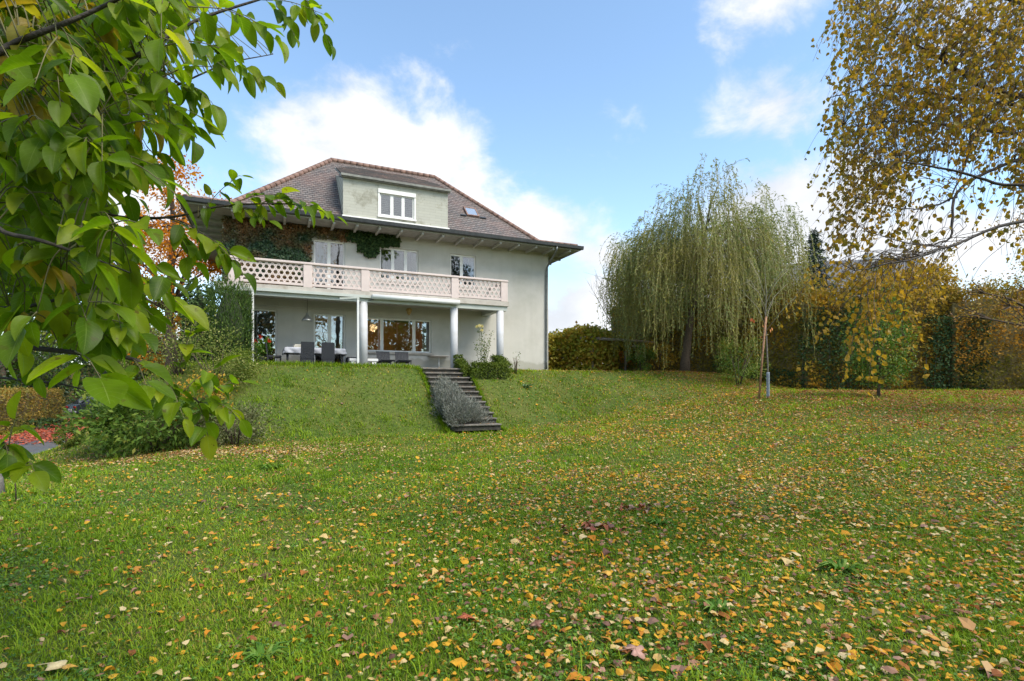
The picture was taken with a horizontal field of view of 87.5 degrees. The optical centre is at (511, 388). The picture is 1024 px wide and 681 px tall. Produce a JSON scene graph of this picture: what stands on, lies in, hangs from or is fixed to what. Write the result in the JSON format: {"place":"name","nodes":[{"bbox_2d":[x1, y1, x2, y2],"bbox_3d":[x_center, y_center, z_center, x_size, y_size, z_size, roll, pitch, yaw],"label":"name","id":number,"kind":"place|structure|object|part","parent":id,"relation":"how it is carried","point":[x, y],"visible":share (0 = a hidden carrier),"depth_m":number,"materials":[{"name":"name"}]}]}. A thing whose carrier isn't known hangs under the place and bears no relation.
{"place":"outdoors","nodes":[
{"label":"outdoors","id":0,"kind":"place"},
{"bbox_2d":[0,427,73,453],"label":"driveway","id":1,"kind":"structure","parent":0,"point":[33,448],"depth_m":18.70,"materials":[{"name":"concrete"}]},
{"bbox_2d":[0,417,98,444],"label":"red leaves","id":2,"kind":"object","parent":1,"relation":"on","point":[30,436],"visible":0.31,"depth_m":22.17,"materials":[{"name":"brown plant"}]},
{"bbox_2d":[64,396,102,416],"bbox_3d":[-29.315,1.250,38.574,1.810,1.500,4.340,0,0,30],"label":"parked car","id":3,"kind":"object","parent":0,"point":[74,405],"visible":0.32,"depth_m":36.87,"materials":[{"name":"paint"}]},
{"bbox_3d":[-30.082,0.829,37.237,1.240,0.362,0.482,0,0,30],"label":"rear window","id":4,"kind":"part","parent":3,"relation":"part of","materials":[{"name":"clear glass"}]},
{"bbox_2d":[0,359,1023,680],"bbox_3d":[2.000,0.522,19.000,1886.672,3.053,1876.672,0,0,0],"label":"ground","id":5,"kind":"structure","parent":0,"point":[386,407],"depth_m":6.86,"materials":[{"name":"green plant"}]},
{"bbox_2d":[0,474,5,493],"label":"tree","id":6,"kind":"object","parent":5,"relation":"on","point":[2,486],"visible":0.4,"depth_m":8.32,"materials":[{"name":"grey plant"}]},
{"bbox_2d":[0,363,11,387],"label":"evergreen tree","id":7,"kind":"object","parent":5,"relation":"on","point":[2,380],"visible":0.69,"depth_m":28.13,"materials":[{"name":"green plant"}]},
{"bbox_2d":[0,323,61,387],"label":"evergreen tree","id":8,"kind":"object","parent":5,"relation":"on","point":[15,361],"visible":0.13,"depth_m":33.85,"materials":[{"name":"green plant"}]},
{"bbox_2d":[0,386,65,434],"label":"hedge","id":9,"kind":"object","parent":5,"relation":"on","point":[33,404],"visible":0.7,"depth_m":28.43,"materials":[{"name":"yellow plant"}]},
{"bbox_2d":[11,417,76,430],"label":"ivy ground","id":10,"kind":"structure","parent":5,"relation":"on","point":[40,423],"depth_m":26.29,"materials":[{"name":"green plant"}]},
{"bbox_2d":[3,322,86,414],"bbox_3d":[-34.862,-1.800,39.733,6.631,8.107,6.330,0,0,0],"label":"evergreen tree","id":11,"kind":"object","parent":5,"relation":"on","point":[52,376],"visible":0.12,"depth_m":39.94,"materials":[{"name":"green plant"}]},
{"bbox_2d":[36,660,66,670],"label":"broad leaf","id":12,"kind":"object","parent":5,"relation":"on","point":[55,665],"visible":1,"depth_m":2.99,"materials":[{"name":"beige plant"}]},
{"bbox_2d":[50,425,84,447],"bbox_3d":[-12.748,1.411,15.409,0.863,0.764,0.824,0,0,0],"label":"box ball","id":13,"kind":"object","parent":5,"relation":"on","point":[69,442],"visible":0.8,"depth_m":15.28,"materials":[{"name":"green plant"}]},
{"bbox_2d":[61,663,77,670],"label":"broad leaf","id":14,"kind":"object","parent":5,"relation":"on","point":[66,666],"visible":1,"depth_m":2.97,"materials":[{"name":"plant"}]},
{"bbox_2d":[12,351,178,409],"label":"hedge","id":15,"kind":"object","parent":5,"relation":"on","point":[87,372],"visible":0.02,"depth_m":48.85,"materials":[{"name":"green plant"}]},
{"bbox_2d":[72,375,140,408],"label":"shrub","id":16,"kind":"object","parent":5,"relation":"on","point":[86,394],"visible":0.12,"depth_m":17.02,"materials":[{"name":"green plant"}]},
{"bbox_2d":[48,328,178,384],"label":"evergreen tree","id":17,"kind":"object","parent":5,"relation":"on","point":[89,367],"visible":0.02,"depth_m":45.66,"materials":[{"name":"green plant"}]},
{"bbox_2d":[46,382,234,457],"bbox_3d":[-9.926,0.819,14.507,4.607,2.091,4.468,0,0,0],"label":"laurel shrub","id":18,"kind":"object","parent":5,"relation":"on","point":[118,414],"visible":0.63,"depth_m":13.79,"materials":[{"name":"green plant"}]},
{"bbox_2d":[117,323,180,378],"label":"broadleaf tree","id":19,"kind":"object","parent":5,"relation":"on","point":[134,363],"visible":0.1,"depth_m":40.70,"materials":[{"name":"green plant"}]},
{"bbox_2d":[112,153,231,371],"bbox_3d":[-20.492,-6.062,32.175,8.399,15.227,7.616,0,0,-19],"label":"autumn tree","id":20,"kind":"object","parent":5,"relation":"on","point":[171,255],"visible":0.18,"depth_m":31.47,"materials":[{"name":"orange plant"}]},
{"bbox_2d":[0,0,346,491],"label":"broadleaf tree","id":21,"kind":"object","parent":5,"relation":"on","point":[86,86],"visible":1,"depth_m":1.69,"materials":[{"name":"green plant"}]},
{"bbox_2d":[138,298,222,374],"bbox_3d":[-11.497,-1.859,18.563,3.443,2.937,3.341,0,0,0],"label":"shrub","id":22,"kind":"object","parent":5,"relation":"on","point":[158,332],"visible":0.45,"depth_m":18.44,"materials":[{"name":"green plant"}]},
{"bbox_2d":[179,268,217,362],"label":"ivy column","id":23,"kind":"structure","parent":5,"relation":"on","point":[198,300],"depth_m":21.54,"materials":[{"name":"green plant"}]},
{"bbox_2d":[167,369,238,428],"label":"shrub","id":24,"kind":"object","parent":5,"relation":"on","point":[212,394],"visible":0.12,"depth_m":16.20,"materials":[{"name":"green plant"}]},
{"bbox_2d":[152,317,274,394],"bbox_3d":[-9.989,-1.057,18.292,3.612,2.652,3.622,0,0,0],"label":"shrub","id":25,"kind":"object","parent":5,"relation":"on","point":[225,370],"visible":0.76,"depth_m":17.91,"materials":[{"name":"green plant"}]},
{"bbox_2d":[172,397,286,446],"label":"shrub","id":26,"kind":"object","parent":5,"relation":"on","point":[251,414],"visible":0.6,"depth_m":15.01,"materials":[{"name":"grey plant"}]},
{"bbox_2d":[203,273,257,361],"bbox_3d":[-10.880,-2.779,20.601,1.977,3.768,1.984,0,0,0],"label":"yew","id":27,"kind":"object","parent":5,"relation":"on","point":[231,311],"visible":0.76,"depth_m":20.16,"materials":[{"name":"green plant"}]},
{"bbox_2d":[220,348,257,375],"bbox_3d":[-9.803,-0.905,19.238,1.256,1.183,1.362,0,0,0],"label":"box ball","id":28,"kind":"object","parent":5,"relation":"on","point":[246,353],"visible":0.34,"depth_m":19.03,"materials":[{"name":"green plant"}]},
{"bbox_2d":[241,641,289,667],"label":"weed","id":29,"kind":"object","parent":5,"relation":"on","point":[260,649],"visible":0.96,"depth_m":3.17,"materials":[{"name":"green plant"}]},
{"bbox_2d":[257,464,286,469],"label":"weed","id":30,"kind":"object","parent":5,"relation":"on","point":[266,466],"visible":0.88,"depth_m":10.38,"materials":[{"name":"green plant"}]},
{"bbox_2d":[176,158,583,369],"bbox_3d":[-7.049,-6.212,30.117,18.674,12.983,13.575,0,0,-24],"label":"villa","id":31,"kind":"object","parent":5,"relation":"on","point":[454,269],"visible":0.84,"depth_m":26.30,"materials":[{"name":"paint"}]},
{"bbox_2d":[240,308,276,360],"bbox_3d":[-11.309,-2.250,23.605,1.684,2.534,0.070,0,0,-24],"label":"terrace door","id":32,"kind":"structure","parent":31,"relation":"in","point":[272,314],"depth_m":23.77,"materials":[{"name":"paint"}]},
{"bbox_2d":[220,215,349,287],"bbox_3d":[-10.006,-5.828,23.918,5.384,3.342,0.431,0,0,-24],"label":"wall ivy","id":33,"kind":"object","parent":31,"relation":"attached to","point":[269,228],"depth_m":23.66,"materials":[{"name":"green plant"}]},
{"bbox_2d":[302,299,312,321],"bbox_3d":[-8.887,-3.454,23.225,0.480,1.031,0.480,0,0,-24],"label":"pendant lamp","id":34,"kind":"object","parent":31,"relation":"hanging from","point":[307,318],"visible":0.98,"depth_m":23.18,"materials":[{"name":"metal"}]},
{"bbox_2d":[314,240,344,289],"bbox_3d":[-8.537,-5.595,24.940,1.374,2.504,0.263,0,0,-24],"label":"balcony door","id":35,"kind":"structure","parent":31,"relation":"in","point":[320,246],"depth_m":24.89,"materials":[{"name":"paint"}]},
{"bbox_2d":[314,314,344,363],"bbox_3d":[-8.492,-2.215,24.864,1.394,2.464,0.086,0,0,-24],"label":"terrace door","id":36,"kind":"structure","parent":31,"relation":"in","point":[338,322],"depth_m":24.84,"materials":[{"name":"paint"}]},
{"bbox_2d":[345,230,401,258],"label":"wall ivy","id":37,"kind":"object","parent":31,"relation":"attached to","point":[366,242],"depth_m":25.36,"materials":[{"name":"green plant"}]},
{"bbox_2d":[183,158,577,354],"bbox_3d":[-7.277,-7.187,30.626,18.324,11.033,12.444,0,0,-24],"label":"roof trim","id":38,"kind":"structure","parent":31,"relation":"in","point":[426,325],"depth_m":26.95,"materials":[{"name":"paint"}]},
{"bbox_2d":[378,247,420,284],"bbox_3d":[-5.540,-5.963,26.175,2.120,1.707,0.455,0,0,-24],"label":"window","id":39,"kind":"structure","parent":31,"relation":"in","point":[414,253],"depth_m":26.11,"materials":[{"name":"paint"}]},
{"bbox_2d":[406,308,411,334],"bbox_3d":[-4.824,-3.148,25.041,0.280,1.264,0.276,0,0,-24],"label":"wicker ornament","id":40,"kind":"object","parent":31,"relation":"hanging from","point":[408,310],"visible":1,"depth_m":24.96,"materials":[{"name":"wicker"}]},
{"bbox_2d":[448,254,477,289],"bbox_3d":[-2.546,-5.983,27.512,1.620,1.747,0.455,0,0,-24],"label":"window","id":41,"kind":"structure","parent":31,"relation":"in","point":[470,258],"depth_m":27.59,"materials":[{"name":"paint"}]},
{"bbox_2d":[429,374,493,431],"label":"lavender bush","id":42,"kind":"object","parent":5,"relation":"on","point":[452,401],"visible":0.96,"depth_m":19.84,"materials":[{"name":"grey plant"}]},
{"bbox_2d":[422,368,501,430],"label":"garden stairs","id":43,"kind":"structure","parent":5,"relation":"on","point":[454,373],"depth_m":22.01,"materials":[{"name":"stone"}]},
{"bbox_2d":[457,612,475,619],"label":"maple leaf","id":44,"kind":"object","parent":5,"relation":"on","point":[464,615],"visible":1,"depth_m":3.63,"materials":[{"name":"orange plant"}]},
{"bbox_2d":[453,354,511,384],"bbox_3d":[-1.319,-0.778,24.285,2.391,1.747,2.093,0,0,-23],"label":"box border","id":45,"kind":"object","parent":5,"relation":"on","point":[497,367],"visible":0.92,"depth_m":23.61,"materials":[{"name":"green plant"}]},
{"bbox_2d":[473,324,493,362],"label":"rose bush","id":46,"kind":"object","parent":5,"relation":"on","point":[481,340],"visible":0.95,"depth_m":24.49,"materials":[{"name":"green plant"}]},
{"bbox_2d":[0,362,1023,680],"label":"fallen leaves","id":47,"kind":"object","parent":5,"relation":"on","point":[834,664],"visible":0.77,"depth_m":5.48,"materials":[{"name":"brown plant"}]},
{"bbox_2d":[509,352,520,373],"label":"weed","id":48,"kind":"object","parent":5,"relation":"on","point":[516,370],"visible":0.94,"depth_m":24.81,"materials":[{"name":"green plant"}]},
{"bbox_2d":[529,619,545,626],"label":"maple leaf","id":49,"kind":"object","parent":5,"relation":"on","point":[536,622],"visible":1,"depth_m":3.53,"materials":[{"name":"pink plant"}]},
{"bbox_2d":[548,321,632,370],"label":"hedge","id":50,"kind":"object","parent":5,"relation":"on","point":[575,350],"visible":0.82,"depth_m":32.57,"materials":[{"name":"green plant"}]},
{"bbox_2d":[560,520,624,534],"bbox_3d":[0.877,1.567,5.885,0.704,0.210,0.369,0,0,0],"label":"leaf heap","id":51,"kind":"object","parent":5,"relation":"on","point":[589,526],"visible":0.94,"depth_m":5.91,"materials":[{"name":"orange plant"}]},
{"bbox_2d":[585,273,614,331],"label":"bare bush","id":52,"kind":"object","parent":5,"relation":"on","point":[596,285],"visible":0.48,"depth_m":36.08,"materials":[{"name":"grey plant"}]},
{"bbox_2d":[599,570,611,575],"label":"broad leaf","id":53,"kind":"object","parent":5,"relation":"on","point":[607,572],"visible":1,"depth_m":4.49,"materials":[{"name":"yellow plant"}]},
{"bbox_2d":[560,336,654,370],"bbox_3d":[5.925,-1.920,33.423,5.832,2.441,3.213,0,0,0],"label":"pergola","id":54,"kind":"object","parent":5,"relation":"on","point":[608,339],"visible":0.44,"depth_m":32.45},
{"bbox_2d":[612,327,636,367],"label":"bush","id":55,"kind":"object","parent":5,"relation":"on","point":[621,360],"visible":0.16,"depth_m":35.00,"materials":[{"name":"green plant"}]},
{"bbox_2d":[620,644,645,659],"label":"maple leaf","id":56,"kind":"object","parent":5,"relation":"on","point":[637,650],"visible":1,"depth_m":3.17,"materials":[{"name":"pink plant"}]},
{"bbox_2d":[626,344,658,370],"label":"bush","id":57,"kind":"object","parent":5,"relation":"on","point":[651,354],"visible":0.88,"depth_m":31.12,"materials":[{"name":"green plant"}]},
{"bbox_2d":[619,502,671,512],"bbox_3d":[1.644,1.542,6.776,0.642,0.176,0.433,0,0,-28],"label":"leaf heap","id":58,"kind":"object","parent":5,"relation":"on","point":[641,505],"visible":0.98,"depth_m":6.78,"materials":[{"name":"orange plant"}]},
{"bbox_2d":[645,517,675,525],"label":"weed","id":59,"kind":"object","parent":5,"relation":"on","point":[656,521],"visible":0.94,"depth_m":6.14,"materials":[{"name":"green plant"}]},
{"bbox_2d":[642,339,681,369],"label":"shrub","id":60,"kind":"object","parent":5,"relation":"on","point":[667,359],"visible":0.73,"depth_m":31.23,"materials":[{"name":"green plant"}]},
{"bbox_2d":[607,262,746,375],"bbox_3d":[10.170,-4.000,33.313,2.630,7.248,9.064,0,0,-45],"label":"hedge","id":61,"kind":"object","parent":5,"relation":"on","point":[700,361],"visible":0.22,"depth_m":31.54,"materials":[{"name":"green plant"}]},
{"bbox_2d":[595,153,832,388],"bbox_3d":[10.771,-6.054,30.338,11.776,12.153,11.254,0,0,-27],"label":"weeping willow","id":62,"kind":"object","parent":5,"relation":"on","point":[669,269],"visible":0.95,"depth_m":27.49,"materials":[{"name":"green plant"}]},
{"bbox_2d":[696,598,745,613],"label":"weed","id":63,"kind":"object","parent":5,"relation":"on","point":[711,601],"visible":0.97,"depth_m":3.87,"materials":[{"name":"green plant"}]},
{"bbox_2d":[707,333,786,384],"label":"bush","id":64,"kind":"object","parent":5,"relation":"on","point":[744,368],"visible":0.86,"depth_m":26.83,"materials":[{"name":"green plant"}]},
{"bbox_2d":[711,357,804,388],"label":"ivy","id":65,"kind":"object","parent":5,"relation":"on","point":[791,373],"visible":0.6,"depth_m":28.65,"materials":[{"name":"green plant"}]},
{"bbox_2d":[758,316,768,398],"bbox_3d":[9.389,-1.069,19.979,0.406,3.256,0.122,0,0,0],"label":"tree stake","id":66,"kind":"object","parent":5,"relation":"on","point":[762,354],"visible":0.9,"depth_m":19.95,"materials":[{"name":"brown wood"}]},
{"bbox_2d":[741,252,807,397],"bbox_3d":[9.557,-2.248,19.804,2.377,5.409,1.513,0,0,9],"label":"young tree","id":67,"kind":"object","parent":5,"relation":"on","point":[767,378],"visible":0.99,"depth_m":19.98,"materials":[{"name":"grey plant"}]},
{"bbox_2d":[785,656,801,664],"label":"broad leaf","id":68,"kind":"object","parent":5,"relation":"on","point":[791,659],"visible":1,"depth_m":3.04,"materials":[{"name":"yellow plant"}]},
{"bbox_2d":[739,263,877,389],"bbox_3d":[15.596,-3.402,28.306,6.503,7.530,2.679,0,0,35],"label":"hedge","id":69,"kind":"object","parent":5,"relation":"on","point":[785,338],"visible":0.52,"depth_m":27.87,"materials":[{"name":"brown plant"}]},
{"bbox_2d":[796,298,883,389],"bbox_3d":[16.386,-2.140,26.771,3.778,4.779,1.062,0,0,25],"label":"ivy","id":70,"kind":"object","parent":69,"relation":"attached to","point":[824,355],"visible":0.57,"depth_m":27.01,"materials":[{"name":"green plant"}]},
{"bbox_2d":[796,227,837,303],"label":"spruce","id":71,"kind":"object","parent":5,"relation":"on","point":[815,237],"visible":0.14,"depth_m":46.68,"materials":[{"name":"green plant"}]},
{"bbox_2d":[816,558,869,574],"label":"weed","id":72,"kind":"object","parent":5,"relation":"on","point":[831,563],"visible":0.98,"depth_m":4.62,"materials":[{"name":"green plant"}]},
{"bbox_2d":[774,253,924,302],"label":"neighbour house","id":73,"kind":"structure","parent":5,"relation":"on","point":[864,265],"depth_m":48.85,"materials":[{"name":"grey stone"}]},
{"bbox_2d":[836,267,921,397],"bbox_3d":[12.751,-2.018,18.686,2.701,4.886,1.974,0,0,0],"label":"tree","id":74,"kind":"object","parent":5,"relation":"on","point":[878,366],"visible":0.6,"depth_m":18.51,"materials":[{"name":"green plant"}]},
{"bbox_2d":[780,0,1023,399],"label":"birch","id":75,"kind":"object","parent":5,"relation":"on","point":[970,73],"visible":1,"depth_m":4.32,"materials":[{"name":"yellow plant"}]},
{"bbox_2d":[875,248,964,389],"bbox_3d":[19.656,-3.257,26.170,3.497,7.240,2.603,0,0,20],"label":"hedge","id":76,"kind":"object","parent":5,"relation":"on","point":[915,379],"visible":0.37,"depth_m":25.46,"materials":[{"name":"green plant"}]},
{"bbox_2d":[920,313,1000,389],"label":"hedge","id":77,"kind":"object","parent":5,"relation":"on","point":[944,346],"visible":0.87,"depth_m":24.79,"materials":[{"name":"green plant"}]},
{"bbox_2d":[945,200,1023,335],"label":"fruit tree","id":78,"kind":"object","parent":5,"relation":"on","point":[981,292],"visible":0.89,"depth_m":14.22,"materials":[{"name":"yellow plant"}]},
{"bbox_2d":[947,275,1023,389],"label":"hedge","id":79,"kind":"object","parent":5,"relation":"on","point":[1007,372],"visible":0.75,"depth_m":24.39,"materials":[{"name":"orange plant"}]},
{"bbox_2d":[1005,270,1023,292],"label":"hedgerow tree","id":80,"kind":"object","parent":5,"relation":"on","point":[1020,276],"visible":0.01,"depth_m":33.47,"materials":[{"name":"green plant"}]},
{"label":"terrace","id":81,"kind":"structure","parent":5,"relation":"on","visible":0},
{"bbox_2d":[232,289,253,360],"bbox_3d":[-10.583,-2.375,21.065,0.840,3.150,0.180,0,0,-24],"label":"steel post","id":82,"kind":"object","parent":81,"relation":"on","point":[252,290],"visible":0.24,"depth_m":21.17,"materials":[{"name":"white metal"}]},
{"bbox_2d":[250,332,273,360],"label":"geranium","id":83,"kind":"object","parent":81,"relation":"on","point":[263,346],"visible":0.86,"depth_m":22.55,"materials":[{"name":"plant"}]},
{"bbox_2d":[265,342,280,361],"bbox_3d":[-10.160,-1.452,22.765,0.620,1.004,0.540,0,0,-24],"label":"dining chair","id":84,"kind":"object","parent":81,"relation":"on","point":[272,356],"visible":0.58,"depth_m":22.50,"materials":[{"name":"black wicker"}]},
{"bbox_2d":[300,342,314,362],"bbox_3d":[-8.618,-1.452,22.502,0.540,1.004,0.620,0,0,-24],"label":"dining chair","id":85,"kind":"object","parent":81,"relation":"on","point":[307,351],"visible":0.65,"depth_m":22.25,"materials":[{"name":"black wicker"}]},
{"bbox_2d":[286,353,342,362],"bbox_3d":[-8.634,-1.350,23.393,2.400,0.800,0.960,0,0,-24],"label":"dining table","id":86,"kind":"object","parent":81,"relation":"on","point":[340,358],"visible":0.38,"depth_m":23.43,"materials":[{"name":"black wicker"}]},
{"bbox_2d":[282,347,346,355],"bbox_3d":[-8.634,-1.612,23.393,2.618,0.296,1.174,0,0,-24],"label":"tablecloth","id":87,"kind":"object","parent":86,"relation":"on","point":[295,350],"visible":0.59,"depth_m":22.94,"materials":[{"name":"grey fabric"}]},
{"bbox_2d":[320,342,334,363],"bbox_3d":[-7.887,-1.452,22.828,0.540,1.004,0.620,0,0,-26],"label":"dining chair","id":88,"kind":"object","parent":81,"relation":"on","point":[327,351],"visible":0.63,"depth_m":22.59,"materials":[{"name":"black wicker"}]},
{"bbox_2d":[340,297,358,362],"bbox_3d":[-6.886,-2.355,22.717,0.840,3.110,0.180,0,0,-24],"label":"steel post","id":89,"kind":"object","parent":81,"relation":"on","point":[357,298],"visible":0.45,"depth_m":22.80,"materials":[{"name":"white metal"}]},
{"bbox_2d":[348,358,377,363],"bbox_3d":[-6.616,-1.140,23.780,1.240,0.380,0.400,0,0,-24],"label":"stone bench","id":90,"kind":"object","parent":81,"relation":"on","point":[352,360],"visible":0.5,"depth_m":23.63,"materials":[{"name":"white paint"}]},
{"bbox_2d":[376,351,394,364],"bbox_3d":[-5.694,-1.330,24.047,0.620,0.760,1.096,0,0,-27],"label":"deck chair","id":91,"kind":"object","parent":81,"relation":"on","point":[384,356],"visible":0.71,"depth_m":24.37,"materials":[{"name":"grey wood"}]},
{"bbox_2d":[395,352,411,366],"bbox_3d":[-4.964,-1.330,24.373,0.620,0.760,1.096,0,0,-19],"label":"deck chair","id":92,"kind":"object","parent":81,"relation":"on","point":[400,358],"visible":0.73,"depth_m":24.71,"materials":[{"name":"grey wood"}]},
{"bbox_2d":[428,355,449,366],"bbox_3d":[-3.627,-1.285,26.528,1.000,0.670,0.600,0,0,-24],"label":"side table","id":93,"kind":"object","parent":81,"relation":"on","point":[438,357],"visible":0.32,"depth_m":26.45,"materials":[{"name":"white paint"}]},
{"bbox_2d":[8,0,1023,366],"label":"sky","id":94,"kind":"structure","parent":0,"point":[563,119],"materials":[{"name":"blue"}]}
]}

